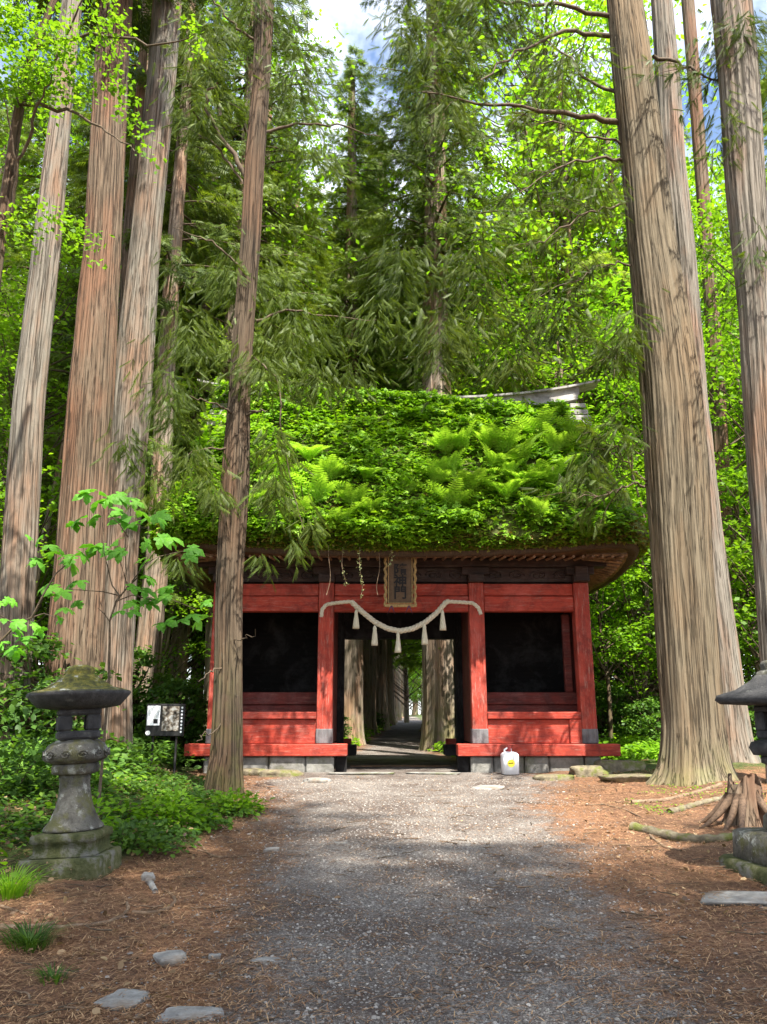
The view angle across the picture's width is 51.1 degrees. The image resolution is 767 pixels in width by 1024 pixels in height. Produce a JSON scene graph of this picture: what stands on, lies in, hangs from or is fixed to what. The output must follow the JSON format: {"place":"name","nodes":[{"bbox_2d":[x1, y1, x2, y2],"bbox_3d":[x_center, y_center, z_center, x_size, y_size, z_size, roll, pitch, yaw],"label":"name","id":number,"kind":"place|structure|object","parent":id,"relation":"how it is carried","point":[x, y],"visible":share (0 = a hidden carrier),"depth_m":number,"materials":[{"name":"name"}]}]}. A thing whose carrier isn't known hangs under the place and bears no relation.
{"place":"outdoors","nodes":[
{"label":"outdoors","id":0,"kind":"place"},
{"bbox_2d":[0,715,766,1023],"bbox_3d":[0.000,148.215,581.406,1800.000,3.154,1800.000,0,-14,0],"label":"ground","id":1,"kind":"structure","parent":0,"point":[746,981],"depth_m":5.81,"materials":[{"name":"soil"}]},
{"bbox_2d":[0,25,43,491],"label":"forest cedar","id":2,"kind":"object","parent":1,"relation":"on","point":[29,148],"visible":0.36,"depth_m":22.55,"materials":[{"name":"green plant"}]},
{"bbox_2d":[0,270,47,581],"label":"broadleaf tree","id":3,"kind":"object","parent":1,"relation":"on","point":[5,284],"visible":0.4,"depth_m":17.98,"materials":[{"name":"green plant"}]},
{"bbox_2d":[0,704,58,799],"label":"shrub","id":4,"kind":"object","parent":1,"relation":"on","point":[21,747],"visible":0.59,"depth_m":9.06,"materials":[{"name":"green plant"}]},
{"bbox_2d":[0,862,62,900],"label":"grass tuft","id":5,"kind":"object","parent":1,"relation":"on","point":[17,890],"visible":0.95,"depth_m":5.87,"materials":[{"name":"green plant"}]},
{"bbox_2d":[0,565,65,662],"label":"broadleaf sapling","id":6,"kind":"object","parent":1,"relation":"on","point":[13,652],"visible":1,"depth_m":8.15,"materials":[{"name":"green plant"}]},
{"bbox_2d":[0,916,79,952],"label":"grass tuft","id":7,"kind":"object","parent":1,"relation":"on","point":[27,939],"visible":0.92,"depth_m":4.88,"materials":[{"name":"green plant"}]},
{"bbox_2d":[0,1,94,639],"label":"forest cedar","id":8,"kind":"object","parent":1,"relation":"on","point":[32,161],"visible":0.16,"depth_m":28.22,"materials":[{"name":"green plant"}]},
{"bbox_2d":[0,632,125,750],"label":"understory shrub","id":9,"kind":"object","parent":1,"relation":"on","point":[45,647],"visible":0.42,"depth_m":12.36,"materials":[{"name":"green plant"}]},
{"bbox_2d":[17,665,130,880],"bbox_3d":[-2.668,2.257,6.958,0.872,1.835,0.864,-2,-14,-1],"label":"stone lantern","id":10,"kind":"object","parent":1,"relation":"on","point":[74,835],"visible":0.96,"depth_m":6.78,"materials":[{"name":"stone"}]},
{"bbox_2d":[0,80,162,682],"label":"broadleaf tree","id":11,"kind":"object","parent":1,"relation":"on","point":[16,303],"visible":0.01,"depth_m":30.16,"materials":[{"name":"green plant"}]},
{"bbox_2d":[0,0,189,748],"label":"cedar tree","id":12,"kind":"object","parent":1,"relation":"on","point":[19,549],"visible":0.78,"depth_m":13.76,"materials":[{"name":"brown plant"}]},
{"bbox_2d":[0,230,191,660],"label":"broadleaf tree","id":13,"kind":"object","parent":1,"relation":"on","point":[50,511],"visible":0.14,"depth_m":20.04,"materials":[{"name":"green plant"}]},
{"bbox_2d":[0,728,206,792],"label":"undergrowth","id":14,"kind":"object","parent":1,"relation":"on","point":[140,751],"visible":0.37,"depth_m":12.03,"materials":[{"name":"green plant"}]},
{"bbox_2d":[0,0,211,762],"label":"cedar tree","id":15,"kind":"object","parent":1,"relation":"on","point":[90,396],"visible":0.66,"depth_m":14.86,"materials":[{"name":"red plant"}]},
{"bbox_2d":[10,40,201,384],"bbox_3d":[-8.440,-5.531,24.711,5.673,24.638,4.950,6,-15,-21],"label":"bare cedar trunk","id":16,"kind":"object","parent":1,"relation":"on","point":[85,131],"visible":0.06,"depth_m":24.72,"materials":[{"name":"plant"}]},
{"bbox_2d":[0,0,213,287],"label":"maple tree","id":17,"kind":"object","parent":1,"relation":"on","point":[25,80],"visible":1,"depth_m":10.81,"materials":[{"name":"green plant"}]},
{"bbox_2d":[0,765,222,887],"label":"bright ground cover","id":18,"kind":"object","parent":1,"relation":"on","point":[49,804],"visible":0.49,"depth_m":8.51,"materials":[{"name":"green plant"}]},
{"bbox_2d":[25,489,212,816],"bbox_3d":[-2.858,1.475,8.576,2.000,3.668,1.007,0,-14,0],"label":"broadleaf sapling","id":19,"kind":"object","parent":1,"relation":"on","point":[193,552],"visible":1,"depth_m":8.69,"materials":[{"name":"green plant"}]},
{"bbox_2d":[93,988,151,1011],"bbox_3d":[-1.289,2.425,3.979,0.240,0.044,0.262,-2,-14,8],"label":"stone","id":20,"kind":"object","parent":1,"relation":"on","point":[131,997],"visible":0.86,"depth_m":3.94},
{"bbox_2d":[38,373,217,697],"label":"broadleaf tree","id":21,"kind":"object","parent":1,"relation":"on","point":[166,645],"visible":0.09,"depth_m":22.44,"materials":[{"name":"green plant"}]},
{"bbox_2d":[118,1,149,331],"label":"cedar tree","id":22,"kind":"object","parent":1,"relation":"on","point":[133,164],"visible":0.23,"depth_m":20.66,"materials":[{"name":"brown plant"}]},
{"bbox_2d":[0,0,269,621],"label":"forest cedar","id":23,"kind":"object","parent":1,"relation":"on","point":[64,368],"visible":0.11,"depth_m":23.23,"materials":[{"name":"green plant"}]},
{"bbox_2d":[0,763,274,857],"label":"ground cover","id":24,"kind":"object","parent":1,"relation":"on","point":[197,792],"visible":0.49,"depth_m":8.75,"materials":[{"name":"green plant"}]},
{"bbox_2d":[103,0,181,764],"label":"cedar tree","id":25,"kind":"object","parent":1,"relation":"on","point":[139,302],"visible":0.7,"depth_m":15.90,"materials":[{"name":"brown plant"}]},
{"bbox_2d":[107,815,179,854],"bbox_3d":[-2.356,3.013,7.486,0.889,0.332,0.847,0,-14,0],"label":"shrub","id":26,"kind":"object","parent":1,"relation":"on","point":[150,832],"visible":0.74,"depth_m":7.42,"materials":[{"name":"green plant"}]},
{"bbox_2d":[132,642,190,736],"bbox_3d":[-5.445,4.029,17.308,2.731,2.466,2.470,3,-15,-10],"label":"understory shrub","id":27,"kind":"object","parent":1,"relation":"on","point":[144,656],"visible":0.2,"depth_m":17.23,"materials":[{"name":"green plant"}]},
{"bbox_2d":[57,0,271,716],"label":"bare cedar trunk","id":28,"kind":"object","parent":1,"relation":"on","point":[176,252],"visible":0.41,"depth_m":21.39,"materials":[{"name":"brown plant"}]},
{"bbox_2d":[145,704,185,774],"bbox_3d":[-3.586,3.805,13.095,0.634,1.306,0.082,0,-14,0],"label":"information board","id":29,"kind":"object","parent":1,"relation":"on","point":[165,719],"visible":0.99,"depth_m":13.15,"materials":[{"name":"white paper"}]},
{"bbox_2d":[132,675,207,757],"bbox_3d":[-4.188,4.150,15.905,1.726,1.828,1.908,-14,-20,43],"label":"understory shrub","id":30,"kind":"object","parent":1,"relation":"on","point":[190,690],"visible":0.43,"depth_m":15.89,"materials":[{"name":"green plant"}]},
{"bbox_2d":[153,950,186,967],"bbox_3d":[-1.215,2.559,4.585,0.198,0.068,0.238,5,-15,-18],"label":"stone","id":31,"kind":"object","parent":1,"relation":"on","point":[167,957],"visible":0.81,"depth_m":4.54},
{"bbox_2d":[128,784,221,827],"bbox_3d":[-2.286,3.185,8.682,0.962,0.441,0.982,11,-18,-37],"label":"shrub","id":32,"kind":"object","parent":1,"relation":"on","point":[169,804],"visible":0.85,"depth_m":8.61,"materials":[{"name":"green plant"}]},
{"bbox_2d":[155,1006,223,1023],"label":"stone","id":33,"kind":"object","parent":1,"relation":"on","point":[186,1013],"visible":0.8,"depth_m":3.78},
{"bbox_2d":[0,0,404,696],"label":"broadleaf tree","id":34,"kind":"object","parent":1,"relation":"on","point":[78,140],"visible":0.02,"depth_m":28.65,"materials":[{"name":"green plant"}]},
{"bbox_2d":[152,70,258,696],"bbox_3d":[-6.199,-4.609,25.431,5.201,23.151,4.538,0,-14,1],"label":"bare cedar trunk","id":35,"kind":"object","parent":1,"relation":"on","point":[184,633],"visible":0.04,"depth_m":24.82,"materials":[{"name":"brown plant"}]},
{"bbox_2d":[205,787,267,816],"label":"shrub","id":36,"kind":"object","parent":1,"relation":"on","point":[247,803],"visible":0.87,"depth_m":9.57,"materials":[{"name":"green plant"}]},
{"bbox_2d":[122,0,364,735],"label":"forest cedar","id":37,"kind":"object","parent":1,"relation":"on","point":[284,228],"visible":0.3,"depth_m":26.55,"materials":[{"name":"green plant"}]},
{"bbox_2d":[145,77,350,621],"bbox_3d":[-4.265,-5.013,29.618,8.932,26.310,9.415,0,-14,1],"label":"forest cedar","id":38,"kind":"object","parent":1,"relation":"on","point":[311,305],"visible":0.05,"depth_m":30.40,"materials":[{"name":"green plant"}]},
{"bbox_2d":[89,0,448,799],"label":"cedar tree","id":39,"kind":"object","parent":1,"relation":"on","point":[229,500],"visible":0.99,"depth_m":12.53,"materials":[{"name":"green plant"}]},
{"bbox_2d":[273,43,417,744],"bbox_3d":[-1.115,-6.039,31.246,6.604,29.383,7.357,-2,-14,6],"label":"avenue cedar","id":40,"kind":"object","parent":1,"relation":"on","point":[353,695],"visible":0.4,"depth_m":32.26,"materials":[{"name":"green plant"}]},
{"bbox_2d":[302,116,406,388],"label":"avenue cedar","id":41,"kind":"object","parent":1,"relation":"on","point":[359,227],"visible":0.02,"depth_m":37.26,"materials":[{"name":"green plant"}]},
{"bbox_2d":[332,164,414,735],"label":"avenue cedar","id":42,"kind":"object","parent":1,"relation":"on","point":[369,715],"visible":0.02,"depth_m":36.35,"materials":[{"name":"brown plant"}]},
{"bbox_2d":[0,760,766,1021],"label":"dead leaves","id":43,"kind":"object","parent":1,"relation":"on","point":[96,1010],"visible":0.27,"depth_m":7.00,"materials":[{"name":"brown plant"}]},
{"bbox_2d":[0,762,766,1023],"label":"fallen needles","id":44,"kind":"object","parent":1,"relation":"on","point":[117,1021],"depth_m":4.81,"materials":[{"name":"plant"}]},
{"bbox_2d":[360,127,416,729],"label":"avenue cedar","id":45,"kind":"object","parent":1,"relation":"on","point":[381,683],"visible":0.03,"depth_m":45.69,"materials":[{"name":"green plant"}]},
{"bbox_2d":[387,640,396,724],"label":"avenue cedar","id":46,"kind":"object","parent":1,"relation":"on","point":[391,711],"visible":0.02,"depth_m":58.33,"materials":[{"name":"brown plant"}]},
{"bbox_2d":[156,379,648,772],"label":"shrine gate","id":47,"kind":"structure","parent":1,"relation":"on","point":[524,686],"depth_m":15.14,"materials":[{"name":"red painted wood"},{"name":"thatch"},{"name":"stone"}]},
{"bbox_2d":[290,465,347,503],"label":"fern","id":48,"kind":"object","parent":47,"relation":"on","point":[320,487],"visible":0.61,"depth_m":14.77,"materials":[{"name":"green plant"}]},
{"bbox_2d":[303,454,350,481],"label":"fern","id":49,"kind":"object","parent":47,"relation":"on","point":[331,470],"visible":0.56,"depth_m":15.20,"materials":[{"name":"green plant"}]},
{"bbox_2d":[212,378,479,413],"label":"ridge plants","id":50,"kind":"object","parent":47,"relation":"on","point":[419,399],"visible":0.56,"depth_m":17.37,"materials":[{"name":"green plant"}]},
{"bbox_2d":[331,482,369,505],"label":"fern","id":51,"kind":"object","parent":47,"relation":"on","point":[346,497],"visible":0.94,"depth_m":14.68,"materials":[{"name":"green plant"}]},
{"bbox_2d":[145,391,649,582],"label":"creeping roof plants","id":52,"kind":"object","parent":47,"relation":"on","point":[310,421],"visible":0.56,"depth_m":15.26,"materials":[{"name":"green plant"}]},
{"bbox_2d":[384,557,416,613],"bbox_3d":[0.306,1.305,14.651,0.612,1.144,0.070,0,-5,0],"label":"name plaque","id":53,"kind":"object","parent":47,"relation":"attached to","point":[399,581],"visible":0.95,"depth_m":14.64,"materials":[{"name":"black"}]},
{"bbox_2d":[319,599,481,652],"bbox_3d":[0.321,2.081,14.705,3.003,0.987,0.139,0,-14,0],"label":"straw rope","id":54,"kind":"object","parent":47,"relation":"hanging from","point":[374,621],"visible":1,"depth_m":14.70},
{"bbox_2d":[152,447,649,592],"bbox_3d":[0.331,0.122,17.004,9.613,2.676,5.375,0,-14,0],"label":"dry roof moss","id":55,"kind":"object","parent":47,"relation":"on","point":[482,547],"visible":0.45,"depth_m":14.34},
{"bbox_2d":[155,532,648,586],"bbox_3d":[0.328,1.181,16.760,9.498,0.463,5.316,0,-14,0],"label":"eave moss","id":56,"kind":"object","parent":47,"relation":"on","point":[452,546],"visible":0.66,"depth_m":14.34,"materials":[{"name":"green plant"}]},
{"bbox_2d":[419,447,467,477],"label":"fern","id":57,"kind":"object","parent":47,"relation":"on","point":[445,462],"visible":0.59,"depth_m":15.36,"materials":[{"name":"green plant"}]},
{"bbox_2d":[422,426,469,454],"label":"fern","id":58,"kind":"object","parent":47,"relation":"on","point":[445,445],"visible":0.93,"depth_m":15.89,"materials":[{"name":"green plant"}]},
{"bbox_2d":[415,477,480,509],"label":"fern","id":59,"kind":"object","parent":47,"relation":"on","point":[451,497],"visible":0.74,"depth_m":14.56,"materials":[{"name":"green plant"}]},
{"bbox_2d":[446,467,502,492],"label":"fern","id":60,"kind":"object","parent":47,"relation":"on","point":[472,481],"visible":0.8,"depth_m":14.82,"materials":[{"name":"green plant"}]},
{"bbox_2d":[478,421,525,453],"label":"fern","id":61,"kind":"object","parent":47,"relation":"on","point":[501,444],"visible":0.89,"depth_m":15.86,"materials":[{"name":"green plant"}]},
{"bbox_2d":[480,478,540,499],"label":"fern","id":62,"kind":"object","parent":47,"relation":"on","point":[508,488],"visible":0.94,"depth_m":14.76,"materials":[{"name":"green plant"}]},
{"bbox_2d":[502,430,546,465],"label":"fern","id":63,"kind":"object","parent":47,"relation":"on","point":[518,452],"visible":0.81,"depth_m":15.49,"materials":[{"name":"green plant"}]},
{"bbox_2d":[513,404,562,437],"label":"fern","id":64,"kind":"object","parent":47,"relation":"on","point":[536,422],"visible":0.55,"depth_m":16.29,"materials":[{"name":"green plant"}]},
{"bbox_2d":[517,491,563,522],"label":"fern","id":65,"kind":"object","parent":47,"relation":"on","point":[536,503],"visible":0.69,"depth_m":14.32,"materials":[{"name":"green plant"}]},
{"bbox_2d":[528,454,575,483],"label":"fern","id":66,"kind":"object","parent":47,"relation":"on","point":[552,478],"visible":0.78,"depth_m":15.16,"materials":[{"name":"green plant"}]},
{"bbox_2d":[529,420,580,453],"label":"fern","id":67,"kind":"object","parent":47,"relation":"on","point":[554,442],"visible":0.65,"depth_m":15.93,"materials":[{"name":"green plant"}]},
{"bbox_2d":[390,640,421,673],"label":"forest cedar","id":68,"kind":"object","parent":1,"relation":"on","point":[409,659],"visible":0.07,"depth_m":61.35,"materials":[{"name":"green plant"}]},
{"bbox_2d":[392,640,422,722],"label":"broadleaf tree","id":69,"kind":"object","parent":1,"relation":"on","point":[406,688],"visible":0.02,"depth_m":66.35,"materials":[{"name":"green plant"}]},
{"bbox_2d":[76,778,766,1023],"bbox_3d":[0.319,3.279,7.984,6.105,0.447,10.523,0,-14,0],"label":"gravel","id":70,"kind":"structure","parent":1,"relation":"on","point":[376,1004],"depth_m":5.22,"materials":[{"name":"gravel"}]},
{"bbox_2d":[317,0,541,751],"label":"avenue cedar","id":71,"kind":"object","parent":1,"relation":"on","point":[438,718],"visible":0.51,"depth_m":27.17,"materials":[{"name":"green plant"}]},
{"bbox_2d":[372,153,486,396],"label":"avenue cedar","id":72,"kind":"object","parent":1,"relation":"on","point":[413,368],"visible":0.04,"depth_m":33.21,"materials":[{"name":"green plant"}]},
{"bbox_2d":[324,0,749,648],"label":"broadleaf tree","id":73,"kind":"object","parent":1,"relation":"on","point":[592,106],"visible":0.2,"depth_m":27.84,"materials":[{"name":"green plant"}]},
{"bbox_2d":[475,34,598,370],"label":"forest cedar","id":74,"kind":"object","parent":1,"relation":"on","point":[530,101],"visible":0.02,"depth_m":47.67,"materials":[{"name":"green plant"}]},
{"bbox_2d":[354,0,766,786],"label":"cedar tree","id":75,"kind":"object","parent":1,"relation":"on","point":[694,748],"visible":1,"depth_m":13.88,"materials":[{"name":"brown plant"}]},
{"bbox_2d":[481,57,652,709],"bbox_3d":[6.777,-5.023,27.844,8.339,25.500,7.912,-8,-17,30],"label":"forest cedar","id":76,"kind":"object","parent":1,"relation":"on","point":[567,266],"visible":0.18,"depth_m":28.47,"materials":[{"name":"green plant"}]},
{"bbox_2d":[438,286,743,707],"bbox_3d":[5.433,0.088,24.342,9.022,14.036,8.277,10,-17,-34],"label":"broadleaf tree","id":77,"kind":"object","parent":1,"relation":"on","point":[554,374],"visible":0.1,"depth_m":23.98,"materials":[{"name":"green plant"}]},
{"bbox_2d":[568,765,613,777],"bbox_3d":[3.559,4.506,13.756,0.805,0.305,0.460,-1,-14,6],"label":"stone","id":78,"kind":"object","parent":1,"relation":"on","point":[582,771],"visible":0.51,"depth_m":13.61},
{"bbox_2d":[552,95,651,719],"bbox_3d":[9.137,-4.992,32.153,6.454,27.514,5.631,-3,-15,10],"label":"foliage","id":79,"kind":"object","parent":1,"relation":"on","point":[611,180],"visible":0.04,"depth_m":34.13,"materials":[{"name":"green plant"}]},
{"bbox_2d":[481,157,755,694],"bbox_3d":[10.042,-2.720,30.234,13.910,22.121,13.235,9,-17,-32],"label":"broadleaf tree","id":80,"kind":"object","parent":1,"relation":"on","point":[583,258],"visible":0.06,"depth_m":29.48,"materials":[{"name":"green plant"}]},
{"bbox_2d":[595,680,644,742],"bbox_3d":[5.407,5.031,19.521,1.837,1.856,2.030,-4,-15,15],"label":"understory shrub","id":81,"kind":"object","parent":1,"relation":"on","point":[602,702],"visible":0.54,"depth_m":19.26,"materials":[{"name":"green plant"}]},
{"bbox_2d":[590,406,649,730],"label":"thin sapling","id":82,"kind":"object","parent":1,"relation":"on","point":[608,619],"visible":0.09,"depth_m":21.43,"materials":[{"name":"green plant"}]},
{"bbox_2d":[594,759,645,772],"bbox_3d":[4.144,4.528,14.079,0.903,0.339,0.675,-3,-15,11],"label":"stone","id":83,"kind":"object","parent":1,"relation":"on","point":[621,765],"visible":0.48,"depth_m":13.86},
{"bbox_2d":[589,457,655,741],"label":"thin sapling","id":84,"kind":"object","parent":1,"relation":"on","point":[604,660],"visible":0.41,"depth_m":18.89,"materials":[{"name":"green plant"}]},
{"bbox_2d":[619,696,660,743],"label":"understory shrub","id":85,"kind":"object","parent":1,"relation":"on","point":[652,723],"visible":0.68,"depth_m":17.92,"materials":[{"name":"green plant"}]},
{"bbox_2d":[528,313,755,718],"bbox_3d":[7.359,0.632,25.739,7.632,13.636,8.318,-4,-15,15],"label":"broadleaf tree","id":86,"kind":"object","parent":1,"relation":"on","point":[605,400],"visible":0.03,"depth_m":25.28,"materials":[{"name":"green plant"}]},
{"bbox_2d":[539,252,756,683],"bbox_3d":[8.384,-0.451,22.830,9.125,14.272,8.372,-13,-19,42],"label":"broadleaf tree","id":87,"kind":"object","parent":1,"relation":"on","point":[627,391],"visible":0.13,"depth_m":22.03,"materials":[{"name":"green plant"}]},
{"bbox_2d":[607,432,731,656],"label":"broadleaf tree","id":88,"kind":"object","parent":1,"relation":"on","point":[645,625],"visible":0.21,"depth_m":19.10,"materials":[{"name":"green plant"}]},
{"bbox_2d":[589,405,756,728],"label":"broadleaf tree","id":89,"kind":"object","parent":1,"relation":"on","point":[643,684],"visible":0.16,"depth_m":20.12,"materials":[{"name":"green plant"}]},
{"bbox_2d":[600,733,760,761],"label":"undergrowth","id":90,"kind":"object","parent":1,"relation":"on","point":[636,749],"visible":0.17,"depth_m":15.76,"materials":[{"name":"green plant"}]},
{"bbox_2d":[629,822,732,842],"bbox_3d":[3.077,3.333,8.277,1.152,0.162,0.249,-12,-18,39],"label":"fallen log","id":91,"kind":"object","parent":1,"relation":"on","point":[669,835],"visible":0.69,"depth_m":8.21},
{"bbox_2d":[600,140,766,680],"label":"broadleaf tree","id":92,"kind":"object","parent":1,"relation":"on","point":[742,459],"visible":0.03,"depth_m":29.08,"materials":[{"name":"green plant"}]},
{"bbox_2d":[635,182,759,670],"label":"broadleaf tree","id":93,"kind":"object","parent":1,"relation":"on","point":[738,551],"visible":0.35,"depth_m":19.65,"materials":[{"name":"green plant"}]},
{"bbox_2d":[649,252,757,679],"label":"broadleaf tree","id":94,"kind":"object","parent":1,"relation":"on","point":[737,383],"visible":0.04,"depth_m":23.98,"materials":[{"name":"green plant"}]},
{"bbox_2d":[651,0,760,763],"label":"cedar tree","id":95,"kind":"object","parent":1,"relation":"on","point":[739,729],"visible":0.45,"depth_m":16.81,"materials":[{"name":"brown plant"}]},
{"bbox_2d":[681,0,738,638],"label":"cedar tree","id":96,"kind":"object","parent":1,"relation":"on","point":[720,436],"visible":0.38,"depth_m":23.78,"materials":[{"name":"brown plant"}]},
{"bbox_2d":[694,773,766,830],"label":"old stump","id":97,"kind":"object","parent":1,"relation":"on","point":[742,804],"visible":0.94,"depth_m":8.72,"materials":[{"name":"brown wood"}]},
{"bbox_2d":[700,891,766,906],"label":"stone","id":98,"kind":"object","parent":1,"relation":"on","point":[755,898],"visible":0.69,"depth_m":5.78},
{"bbox_2d":[710,412,759,671],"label":"broadleaf tree","id":99,"kind":"object","parent":1,"relation":"on","point":[736,504],"visible":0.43,"depth_m":19.82,"materials":[{"name":"green plant"}]},
{"bbox_2d":[710,0,766,783],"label":"cedar tree","id":100,"kind":"object","parent":1,"relation":"on","point":[746,190],"visible":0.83,"depth_m":13.33,"materials":[{"name":"brown plant"}]},
{"bbox_2d":[713,45,766,510],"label":"forest cedar","id":101,"kind":"object","parent":1,"relation":"on","point":[763,83],"visible":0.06,"depth_m":29.54,"materials":[{"name":"green plant"}]},
{"bbox_2d":[715,660,766,884],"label":"stone lantern","id":102,"kind":"object","parent":1,"relation":"on","point":[747,857],"visible":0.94,"depth_m":6.75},
{"bbox_2d":[0,0,766,714],"label":"sky","id":103,"kind":"structure","parent":0,"point":[350,19],"materials":[{"name":"white"}]},
{"bbox_2d":[229,714,697,1023],"bbox_3d":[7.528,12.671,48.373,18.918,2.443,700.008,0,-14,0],"label":"path","id":104,"kind":"structure","parent":0,"point":[398,743],"depth_m":5.72,"materials":[{"name":"gravel"}]},
{"bbox_2d":[501,744,518,774],"bbox_3d":[2.175,4.260,13.822,0.298,0.500,0.301,0,-14,0],"label":"plastic canister","id":105,"kind":"object","parent":104,"relation":"on","point":[509,761],"visible":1,"depth_m":13.68,"materials":[{"name":"white"}]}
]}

